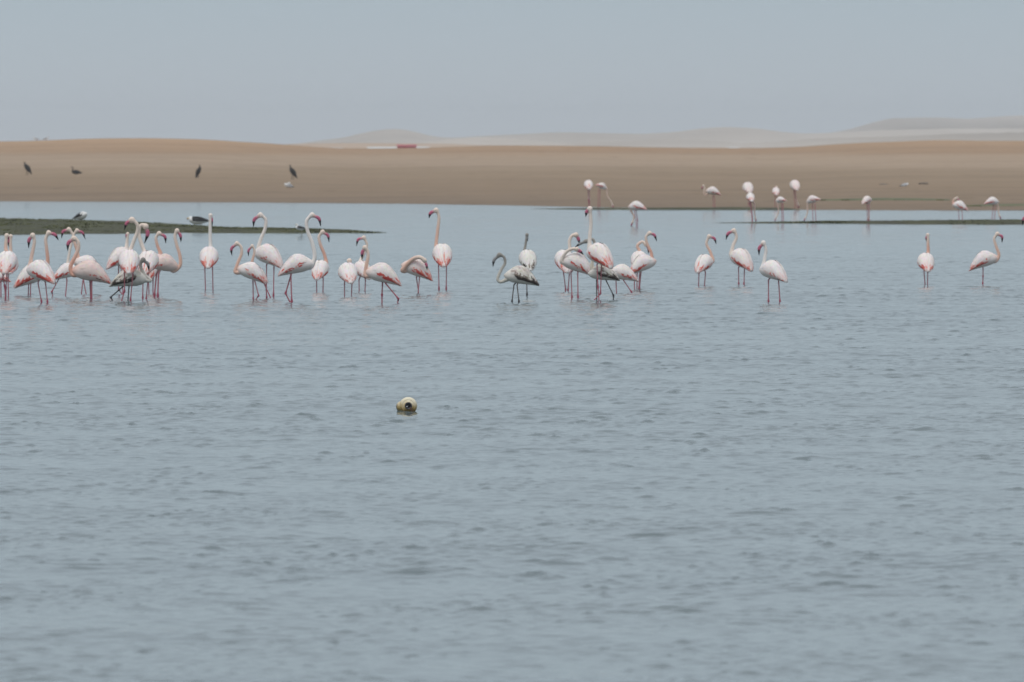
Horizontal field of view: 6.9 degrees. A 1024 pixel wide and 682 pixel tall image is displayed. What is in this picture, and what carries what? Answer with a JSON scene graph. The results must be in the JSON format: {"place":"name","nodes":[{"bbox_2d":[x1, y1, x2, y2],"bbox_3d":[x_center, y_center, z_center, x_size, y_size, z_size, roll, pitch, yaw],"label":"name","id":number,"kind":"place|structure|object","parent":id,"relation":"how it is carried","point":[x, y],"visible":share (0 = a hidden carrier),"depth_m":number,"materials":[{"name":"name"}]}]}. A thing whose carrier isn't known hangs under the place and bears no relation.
{"place":"outdoors","nodes":[
{"label":"outdoors","id":0,"kind":"place"},
{"bbox_2d":[284,143,490,147],"bbox_3d":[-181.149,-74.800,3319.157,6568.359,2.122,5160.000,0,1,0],"label":"sand flat","id":1,"kind":"structure","parent":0,"point":[345,145],"depth_m":1767.99,"materials":[{"name":"beige sand"}]},
{"bbox_2d":[367,147,396,147],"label":"shed","id":2,"kind":"structure","parent":1,"relation":"on","point":[381,147],"depth_m":1439.12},
{"bbox_2d":[397,145,416,147],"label":"shed","id":3,"kind":"structure","parent":1,"relation":"on","point":[406,146],"depth_m":1398.14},
{"bbox_2d":[0,201,1023,681],"bbox_3d":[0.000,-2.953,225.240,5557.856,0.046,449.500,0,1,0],"label":"lagoon","id":4,"kind":"structure","parent":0,"point":[668,471],"depth_m":58.70,"materials":[{"name":"liquid"}]},
{"bbox_2d":[0,272,10,281],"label":"flamingo","id":5,"kind":"object","parent":4,"relation":"on","point":[4,277],"visible":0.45,"depth_m":123.12},
{"bbox_2d":[0,233,17,299],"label":"flamingo","id":6,"kind":"object","parent":4,"relation":"on","point":[8,261],"visible":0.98,"depth_m":119.38},
{"bbox_2d":[0,234,18,295],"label":"flamingo","id":7,"kind":"object","parent":4,"relation":"on","point":[10,249],"visible":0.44,"depth_m":121.97},
{"bbox_2d":[14,230,58,294],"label":"flamingo","id":8,"kind":"object","parent":4,"relation":"on","point":[24,278],"visible":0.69,"depth_m":123.13},
{"bbox_2d":[26,233,55,302],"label":"flamingo","id":9,"kind":"object","parent":4,"relation":"on","point":[39,270],"visible":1,"depth_m":116.69},
{"bbox_2d":[51,228,85,295],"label":"flamingo","id":10,"kind":"object","parent":4,"relation":"on","point":[62,271],"visible":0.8,"depth_m":122.31},
{"bbox_2d":[61,227,96,293],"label":"flamingo","id":11,"kind":"object","parent":4,"relation":"on","point":[79,259],"visible":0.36,"depth_m":124.44},
{"bbox_2d":[66,236,110,298],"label":"flamingo","id":12,"kind":"object","parent":4,"relation":"on","point":[90,271],"visible":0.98,"depth_m":120.21},
{"bbox_2d":[105,232,128,293],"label":"flamingo","id":13,"kind":"object","parent":4,"relation":"on","point":[113,258],"visible":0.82,"depth_m":123.52},
{"bbox_2d":[119,217,139,300],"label":"flamingo","id":14,"kind":"object","parent":4,"relation":"on","point":[129,260],"visible":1,"depth_m":118.22},
{"bbox_2d":[109,257,152,300],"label":"flamingo","id":15,"kind":"object","parent":4,"relation":"on","point":[140,276],"visible":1,"depth_m":118.63},
{"bbox_2d":[138,223,158,298],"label":"flamingo","id":16,"kind":"object","parent":4,"relation":"on","point":[151,257],"visible":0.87,"depth_m":119.84},
{"bbox_2d":[148,231,166,292],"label":"flamingo","id":17,"kind":"object","parent":4,"relation":"on","point":[152,274],"visible":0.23,"depth_m":124.94},
{"bbox_2d":[153,228,181,296],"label":"flamingo","id":18,"kind":"object","parent":4,"relation":"on","point":[167,262],"visible":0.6,"depth_m":121.89},
{"bbox_2d":[0,218,359,235],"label":"sandbar","id":19,"kind":"structure","parent":4,"relation":"on","point":[23,229],"depth_m":218.04,"materials":[{"name":"green plant"}]},
{"bbox_2d":[72,211,86,219],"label":"gull","id":20,"kind":"object","parent":19,"relation":"on","point":[82,215],"visible":0.98,"depth_m":241.28,"materials":[{"name":"white"}]},
{"bbox_2d":[0,217,385,233],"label":"algae tufts","id":21,"kind":"object","parent":19,"relation":"on","point":[166,229],"visible":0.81,"depth_m":221.73,"materials":[{"name":"green plant"}]},
{"bbox_2d":[187,216,208,225],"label":"gull","id":22,"kind":"object","parent":19,"relation":"on","point":[197,220],"visible":0.97,"depth_m":224.84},
{"bbox_2d":[199,213,218,289],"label":"flamingo","id":23,"kind":"object","parent":4,"relation":"on","point":[209,255],"visible":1,"depth_m":127.48},
{"bbox_2d":[230,241,265,298],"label":"flamingo","id":24,"kind":"object","parent":4,"relation":"on","point":[252,271],"visible":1,"depth_m":119.44},
{"bbox_2d":[247,244,270,297],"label":"flamingo","id":25,"kind":"object","parent":4,"relation":"on","point":[253,256],"visible":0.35,"depth_m":121.12},
{"bbox_2d":[252,212,282,296],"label":"flamingo","id":26,"kind":"object","parent":4,"relation":"on","point":[270,254],"visible":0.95,"depth_m":121.86},
{"bbox_2d":[277,212,320,301],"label":"flamingo","id":27,"kind":"object","parent":4,"relation":"on","point":[295,263],"visible":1,"depth_m":117.48},
{"bbox_2d":[295,224,304,234],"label":"wader","id":28,"kind":"object","parent":4,"relation":"on","point":[298,227],"visible":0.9,"depth_m":210.16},
{"bbox_2d":[311,230,329,291],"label":"flamingo","id":29,"kind":"object","parent":4,"relation":"on","point":[320,270],"visible":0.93,"depth_m":126.16},
{"bbox_2d":[338,258,357,295],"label":"flamingo","id":30,"kind":"object","parent":4,"relation":"on","point":[347,272],"visible":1,"depth_m":122.64},
{"bbox_2d":[354,235,370,290],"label":"flamingo","id":31,"kind":"object","parent":4,"relation":"on","point":[359,264],"visible":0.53,"depth_m":126.63},
{"bbox_2d":[361,245,401,302],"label":"flamingo","id":32,"kind":"object","parent":4,"relation":"on","point":[382,272],"visible":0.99,"depth_m":116.70},
{"bbox_2d":[396,397,416,411],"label":"float","id":33,"kind":"object","parent":4,"relation":"on","point":[407,404],"visible":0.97,"depth_m":68.37,"materials":[{"name":"plastic"}]},
{"bbox_2d":[400,255,432,292],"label":"flamingo","id":34,"kind":"object","parent":4,"relation":"on","point":[416,265],"visible":0.99,"depth_m":124.79},
{"bbox_2d":[428,208,451,289],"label":"flamingo","id":35,"kind":"object","parent":4,"relation":"on","point":[442,255],"visible":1,"depth_m":127.48},
{"bbox_2d":[492,252,539,301],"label":"flamingo","id":36,"kind":"object","parent":4,"relation":"on","point":[520,274],"visible":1,"depth_m":117.47},
{"bbox_2d":[519,233,536,295],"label":"flamingo","id":37,"kind":"object","parent":4,"relation":"on","point":[528,258],"visible":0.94,"depth_m":122.66},
{"bbox_2d":[555,232,579,289],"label":"flamingo","id":38,"kind":"object","parent":4,"relation":"on","point":[558,255],"visible":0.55,"depth_m":127.07},
{"bbox_2d":[559,247,589,297],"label":"flamingo","id":39,"kind":"object","parent":4,"relation":"on","point":[576,261],"visible":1,"depth_m":120.61},
{"bbox_2d":[575,238,619,298],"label":"flamingo","id":40,"kind":"object","parent":4,"relation":"on","point":[608,274],"visible":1,"depth_m":119.83},
{"bbox_2d":[585,206,613,299],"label":"flamingo","id":41,"kind":"object","parent":4,"relation":"on","point":[599,253],"visible":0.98,"depth_m":119.42},
{"bbox_2d":[596,183,612,207],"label":"flamingo","id":42,"kind":"object","parent":4,"relation":"on","point":[601,185],"visible":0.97,"depth_m":306.34},
{"bbox_2d":[578,252,638,292],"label":"flamingo","id":43,"kind":"object","parent":4,"relation":"on","point":[623,272],"visible":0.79,"depth_m":125.26},
{"bbox_2d":[628,201,646,225],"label":"flamingo","id":44,"kind":"object","parent":4,"relation":"on","point":[635,205],"visible":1,"depth_m":234.23},
{"bbox_2d":[631,240,648,287],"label":"flamingo","id":45,"kind":"object","parent":4,"relation":"on","point":[635,254],"visible":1,"depth_m":129.39},
{"bbox_2d":[630,231,656,288],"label":"flamingo","id":46,"kind":"object","parent":4,"relation":"on","point":[641,263],"visible":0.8,"depth_m":128.42},
{"bbox_2d":[694,234,715,285],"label":"flamingo","id":47,"kind":"object","parent":4,"relation":"on","point":[704,262],"visible":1,"depth_m":131.73},
{"bbox_2d":[701,185,720,206],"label":"flamingo","id":48,"kind":"object","parent":4,"relation":"on","point":[714,191],"visible":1,"depth_m":301.17},
{"bbox_2d":[726,228,752,284],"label":"flamingo","id":49,"kind":"object","parent":4,"relation":"on","point":[740,257],"visible":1,"depth_m":132.69},
{"bbox_2d":[746,193,756,220],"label":"flamingo","id":50,"kind":"object","parent":4,"relation":"on","point":[750,197],"visible":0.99,"depth_m":245.49},
{"bbox_2d":[758,240,787,301],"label":"flamingo","id":51,"kind":"object","parent":4,"relation":"on","point":[772,269],"visible":1,"depth_m":117.46},
{"bbox_2d":[772,186,779,207],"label":"flamingo","id":52,"kind":"object","parent":4,"relation":"on","point":[775,190],"visible":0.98,"depth_m":303.68},
{"bbox_2d":[775,196,785,220],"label":"flamingo","id":53,"kind":"object","parent":4,"relation":"on","point":[780,199],"visible":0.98,"depth_m":247.20},
{"bbox_2d":[804,195,820,220],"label":"flamingo","id":54,"kind":"object","parent":4,"relation":"on","point":[812,199],"visible":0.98,"depth_m":248.90},
{"bbox_2d":[862,196,871,220],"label":"flamingo","id":55,"kind":"object","parent":4,"relation":"on","point":[867,200],"visible":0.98,"depth_m":245.49},
{"bbox_2d":[730,219,1023,224],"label":"sandbar","id":56,"kind":"structure","parent":4,"relation":"on","point":[996,222],"depth_m":241.78,"materials":[{"name":"sand"}]},
{"bbox_2d":[721,219,1019,223],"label":"algae tufts","id":57,"kind":"object","parent":56,"relation":"on","point":[884,220],"visible":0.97,"depth_m":243.97,"materials":[{"name":"green plant"}]},
{"bbox_2d":[917,233,933,284],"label":"flamingo","id":58,"kind":"object","parent":4,"relation":"on","point":[925,261],"visible":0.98,"depth_m":132.67},
{"bbox_2d":[952,197,967,219],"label":"flamingo","id":59,"kind":"object","parent":4,"relation":"on","point":[959,204],"visible":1,"depth_m":255.98},
{"bbox_2d":[969,232,1002,283],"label":"flamingo","id":60,"kind":"object","parent":4,"relation":"on","point":[983,259],"visible":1,"depth_m":133.19},
{"bbox_2d":[984,197,1000,218],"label":"flamingo","id":61,"kind":"object","parent":4,"relation":"on","point":[993,201],"visible":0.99,"depth_m":259.71},
{"bbox_2d":[0,138,1023,210],"bbox_3d":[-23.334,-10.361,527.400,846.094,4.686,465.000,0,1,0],"label":"sand bank","id":62,"kind":"structure","parent":0,"point":[967,172],"depth_m":454.11,"materials":[{"name":"beige sand"}]},
{"bbox_2d":[24,162,31,174],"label":"cormorant","id":63,"kind":"object","parent":62,"relation":"on","point":[27,167],"visible":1,"depth_m":442.84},
{"bbox_2d":[72,167,81,173],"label":"cormorant","id":64,"kind":"object","parent":62,"relation":"on","point":[76,172],"visible":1,"depth_m":441.35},
{"bbox_2d":[195,165,200,177],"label":"cormorant","id":65,"kind":"object","parent":62,"relation":"on","point":[198,170],"visible":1,"depth_m":421.35,"materials":[{"name":"black"}]},
{"bbox_2d":[284,182,292,187],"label":"gull","id":66,"kind":"object","parent":62,"relation":"on","point":[288,185],"visible":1,"depth_m":376.82,"materials":[{"name":"white"}]},
{"bbox_2d":[289,165,296,178],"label":"cormorant","id":67,"kind":"object","parent":62,"relation":"on","point":[292,171],"visible":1,"depth_m":429.35,"materials":[{"name":"black"}]},
{"bbox_2d":[584,180,592,205],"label":"flamingo","id":68,"kind":"object","parent":62,"relation":"on","point":[588,185],"visible":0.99,"depth_m":308.94},
{"bbox_2d":[547,207,797,209],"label":"shoreline","id":69,"kind":"structure","parent":62,"relation":"on","point":[705,208],"depth_m":298.95,"materials":[{"name":"sand"}]},
{"bbox_2d":[742,182,752,206],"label":"flamingo","id":70,"kind":"object","parent":62,"relation":"on","point":[747,187],"visible":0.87,"depth_m":306.22},
{"bbox_2d":[790,180,799,207],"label":"flamingo","id":71,"kind":"object","parent":62,"relation":"on","point":[795,185],"visible":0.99,"depth_m":301.13},
{"bbox_2d":[820,198,949,200],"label":"algae film","id":72,"kind":"object","parent":62,"relation":"on","point":[858,199],"visible":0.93,"depth_m":316.96,"materials":[{"name":"green plant"}]},
{"bbox_2d":[966,204,1023,205],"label":"algae film","id":73,"kind":"object","parent":62,"relation":"on","point":[998,204],"visible":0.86,"depth_m":302.86,"materials":[{"name":"green plant"}]},
{"bbox_2d":[0,0,1023,143],"label":"sky","id":74,"kind":"structure","parent":0,"point":[257,71],"materials":[{"name":"grey"}]},
{"bbox_2d":[299,127,1023,143],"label":"dunes","id":75,"kind":"structure","parent":0,"point":[738,135],"depth_m":3312.08,"materials":[{"name":"beige sand"}]},
{"bbox_2d":[425,132,1023,147],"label":"dunes","id":76,"kind":"structure","parent":0,"point":[696,143],"depth_m":2481.30,"materials":[{"name":"beige sand"}]},
{"bbox_2d":[832,116,1023,132],"bbox_3d":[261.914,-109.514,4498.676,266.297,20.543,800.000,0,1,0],"label":"dunes","id":77,"kind":"structure","parent":0,"point":[1013,122],"depth_m":4467.89,"materials":[{"name":"grey sand"}]}
]}

